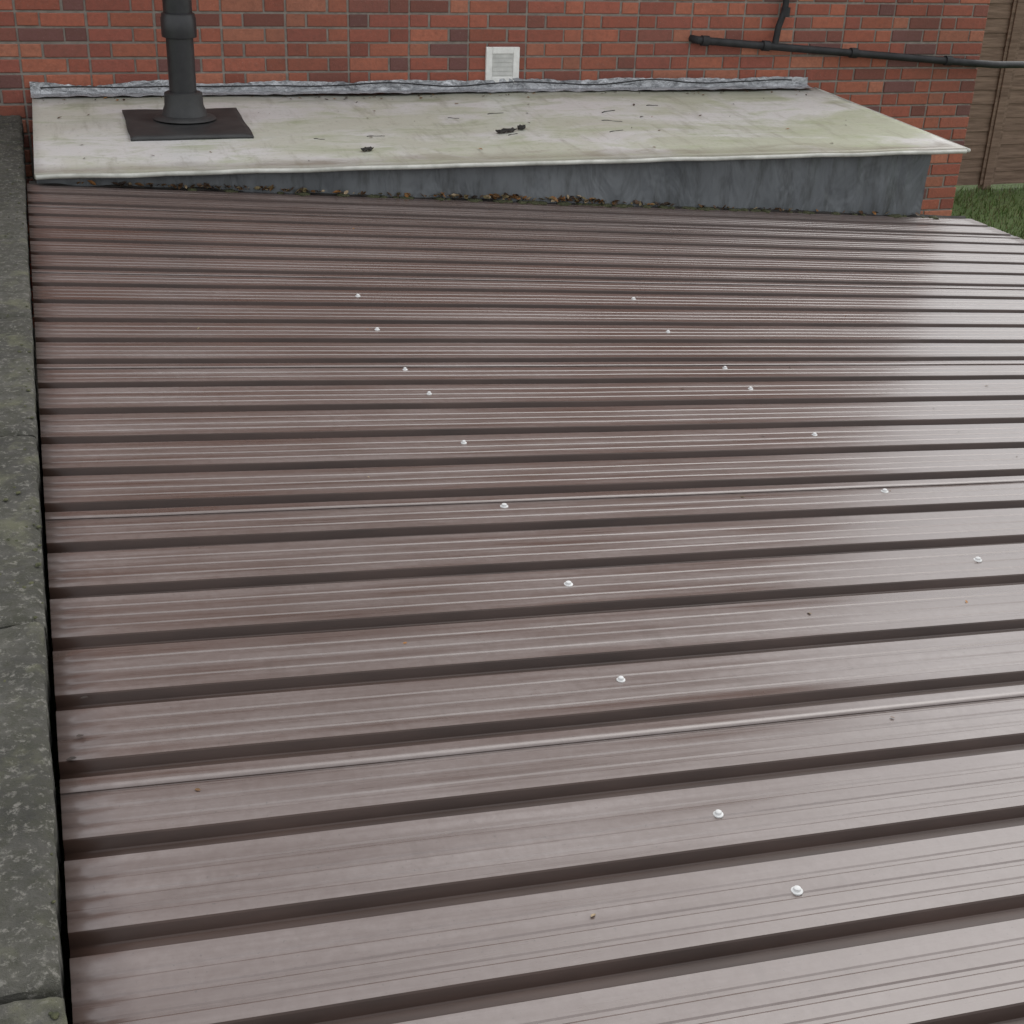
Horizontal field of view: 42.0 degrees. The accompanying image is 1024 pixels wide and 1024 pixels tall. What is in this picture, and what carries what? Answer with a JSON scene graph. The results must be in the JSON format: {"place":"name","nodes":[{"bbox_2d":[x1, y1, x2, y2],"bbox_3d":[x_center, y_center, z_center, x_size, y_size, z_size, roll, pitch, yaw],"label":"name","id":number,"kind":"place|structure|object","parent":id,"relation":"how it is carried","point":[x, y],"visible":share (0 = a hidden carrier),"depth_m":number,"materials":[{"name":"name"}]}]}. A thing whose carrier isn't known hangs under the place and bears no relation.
{"place":"outdoors","nodes":[
{"label":"outdoors","id":0,"kind":"place"},
{"bbox_2d":[43,183,1023,1023],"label":"ground","id":1,"kind":"structure","parent":0,"point":[55,741],"depth_m":5.52,"materials":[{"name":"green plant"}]},
{"bbox_2d":[36,393,44,567],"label":"party wall","id":2,"kind":"structure","parent":1,"relation":"on","point":[41,469],"depth_m":6.92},
{"bbox_2d":[0,115,67,1023],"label":"parapet coping","id":3,"kind":"object","parent":2,"relation":"on","point":[31,976],"visible":1,"depth_m":2.23,"materials":[{"name":"concrete"}]},
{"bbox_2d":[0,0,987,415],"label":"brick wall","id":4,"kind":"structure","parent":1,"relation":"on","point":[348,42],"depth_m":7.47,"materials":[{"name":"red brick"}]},
{"bbox_2d":[0,0,989,327],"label":"brickwork","id":5,"kind":"object","parent":4,"relation":"attached to","point":[360,68],"visible":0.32,"depth_m":7.50,"materials":[{"name":"red brick"}]},
{"bbox_2d":[485,47,519,81],"bbox_3d":[-0.055,-2.518,7.523,0.196,0.196,0.023,-6,27,-17],"label":"air vent","id":6,"kind":"object","parent":4,"relation":"attached to","point":[501,62],"visible":1,"depth_m":7.51,"materials":[{"name":"white plastic"}]},
{"bbox_2d":[689,0,1023,67],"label":"waste pipe","id":7,"kind":"object","parent":4,"relation":"attached to","point":[762,45],"visible":1,"depth_m":8.04,"materials":[{"name":"black plastic"}]},
{"bbox_2d":[32,87,970,214],"bbox_3d":[-0.088,-1.194,7.220,4.540,1.857,1.611,-6,27,-17],"label":"flat roof extension","id":8,"kind":"object","parent":1,"relation":"on","point":[819,154],"visible":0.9,"depth_m":6.57,"materials":[{"name":"concrete"}]},
{"bbox_2d":[122,0,253,140],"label":"flue pipe","id":9,"kind":"object","parent":8,"relation":"on","point":[183,114],"visible":1,"depth_m":6.31,"materials":[{"name":"metal"}]},
{"bbox_2d":[361,146,373,150],"bbox_3d":[-0.667,-1.671,6.147,0.061,0.018,0.034,-20,34,-38],"label":"felt scrap","id":10,"kind":"object","parent":8,"relation":"on","point":[370,148],"visible":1,"depth_m":6.13,"materials":[{"name":"black fabric"}]},
{"bbox_2d":[29,76,811,97],"bbox_3d":[-0.316,-2.374,7.430,4.480,0.073,0.107,-6,27,-17],"label":"wall flashing","id":11,"kind":"object","parent":8,"relation":"on","point":[36,91],"depth_m":7.41,"materials":[{"name":"grey metal"}]},
{"bbox_2d":[40,79,791,88],"bbox_3d":[-0.357,-2.380,7.426,4.300,0.034,0.029,-6,27,-17],"label":"trailing cable","id":12,"kind":"object","parent":11,"relation":"on","point":[411,84],"visible":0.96,"depth_m":7.35,"materials":[{"name":"plastic"}]},
{"bbox_2d":[314,105,657,139],"bbox_3d":[-0.021,-1.969,6.776,2.088,0.038,0.561,-10,28,-23],"label":"twig debris","id":13,"kind":"object","parent":8,"relation":"on","point":[517,133],"visible":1,"depth_m":6.97,"materials":[{"name":"wood"}]},
{"bbox_2d":[29,181,965,218],"bbox_3d":[0.186,-1.465,6.335,4.650,0.356,0.068,-6,27,-17],"label":"valley gutter","id":14,"kind":"object","parent":8,"relation":"attached to","point":[483,199],"visible":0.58,"depth_m":6.16,"materials":[{"name":"metal"}]},
{"bbox_2d":[495,127,516,132],"bbox_3d":[-0.029,-1.894,6.630,0.111,0.020,0.048,-16,31,-33],"label":"felt scrap","id":15,"kind":"object","parent":8,"relation":"on","point":[504,130],"visible":1,"depth_m":6.62,"materials":[{"name":"black fabric"}]},
{"bbox_2d":[517,125,525,129],"bbox_3d":[0.048,-1.933,6.708,0.043,0.019,0.072,7,26,10],"label":"felt scrap","id":16,"kind":"object","parent":8,"relation":"on","point":[521,127],"visible":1,"depth_m":6.70,"materials":[{"name":"black fabric"}]},
{"bbox_2d":[955,0,1023,189],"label":"wooden fence","id":17,"kind":"object","parent":1,"relation":"on","point":[994,140],"visible":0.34,"depth_m":14.26,"materials":[{"name":"brown wood"}]},
{"bbox_3d":[3.117,0.300,4.942,0.150,1.385,5.250,-6,27,-17],"label":"side wall","id":18,"kind":"object","parent":1,"relation":"on","visible":0},
{"bbox_2d":[27,184,1018,237],"bbox_3d":[0.269,-1.364,6.138,4.689,0.350,0.416,-6,27,-17],"label":"roof sheet","id":19,"kind":"object","parent":18,"relation":"on","point":[45,195],"visible":0.89,"depth_m":5.98,"materials":[{"name":"brown metal"}]},
{"bbox_2d":[77,180,919,215],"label":"fallen leaves","id":20,"kind":"object","parent":19,"relation":"on","point":[453,195],"visible":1,"depth_m":6.17,"materials":[{"name":"brown plant"}]},
{"bbox_2d":[187,188,938,218],"bbox_3d":[0.414,-1.464,6.374,3.830,0.281,0.085,-6,27,-17],"label":"moss patch","id":21,"kind":"object","parent":19,"relation":"on","point":[562,203],"visible":1,"depth_m":6.34,"materials":[{"name":"green plant"}]},
{"bbox_2d":[28,206,1023,288],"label":"roof sheet","id":22,"kind":"object","parent":18,"relation":"on","point":[105,241],"visible":0.99,"depth_m":5.36,"materials":[{"name":"brown metal"}]},
{"bbox_2d":[32,272,1023,368],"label":"roof sheet","id":23,"kind":"object","parent":18,"relation":"on","point":[88,320],"visible":1,"depth_m":4.45,"materials":[{"name":"brown metal"}]},
{"bbox_2d":[37,364,1023,519],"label":"roof sheet","id":24,"kind":"object","parent":18,"relation":"on","point":[124,442],"visible":1,"depth_m":3.54,"materials":[{"name":"brown metal"}]},
{"bbox_2d":[45,482,1023,793],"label":"roof sheet","id":25,"kind":"object","parent":18,"relation":"on","point":[201,646],"visible":1,"depth_m":2.61,"materials":[{"name":"brown metal"}]},
{"bbox_2d":[43,90,1016,916],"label":"scattered leaves","id":26,"kind":"object","parent":25,"relation":"on","point":[367,476],"visible":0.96,"depth_m":6.48,"materials":[{"name":"brown plant"}]},
{"bbox_2d":[60,696,1023,1023],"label":"roof sheet","id":27,"kind":"object","parent":18,"relation":"on","point":[472,888],"visible":1,"depth_m":1.92,"materials":[{"name":"brown metal"}]},
{"bbox_2d":[356,294,981,895],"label":"fixing screws","id":28,"kind":"object","parent":27,"relation":"attached to","point":[796,890],"visible":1,"depth_m":2.76,"materials":[{"name":"silver metal"}]},
{"bbox_2d":[952,184,1023,237],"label":"grass","id":29,"kind":"structure","parent":0,"point":[962,190],"depth_m":13.73,"materials":[{"name":"green plant"}]}
]}

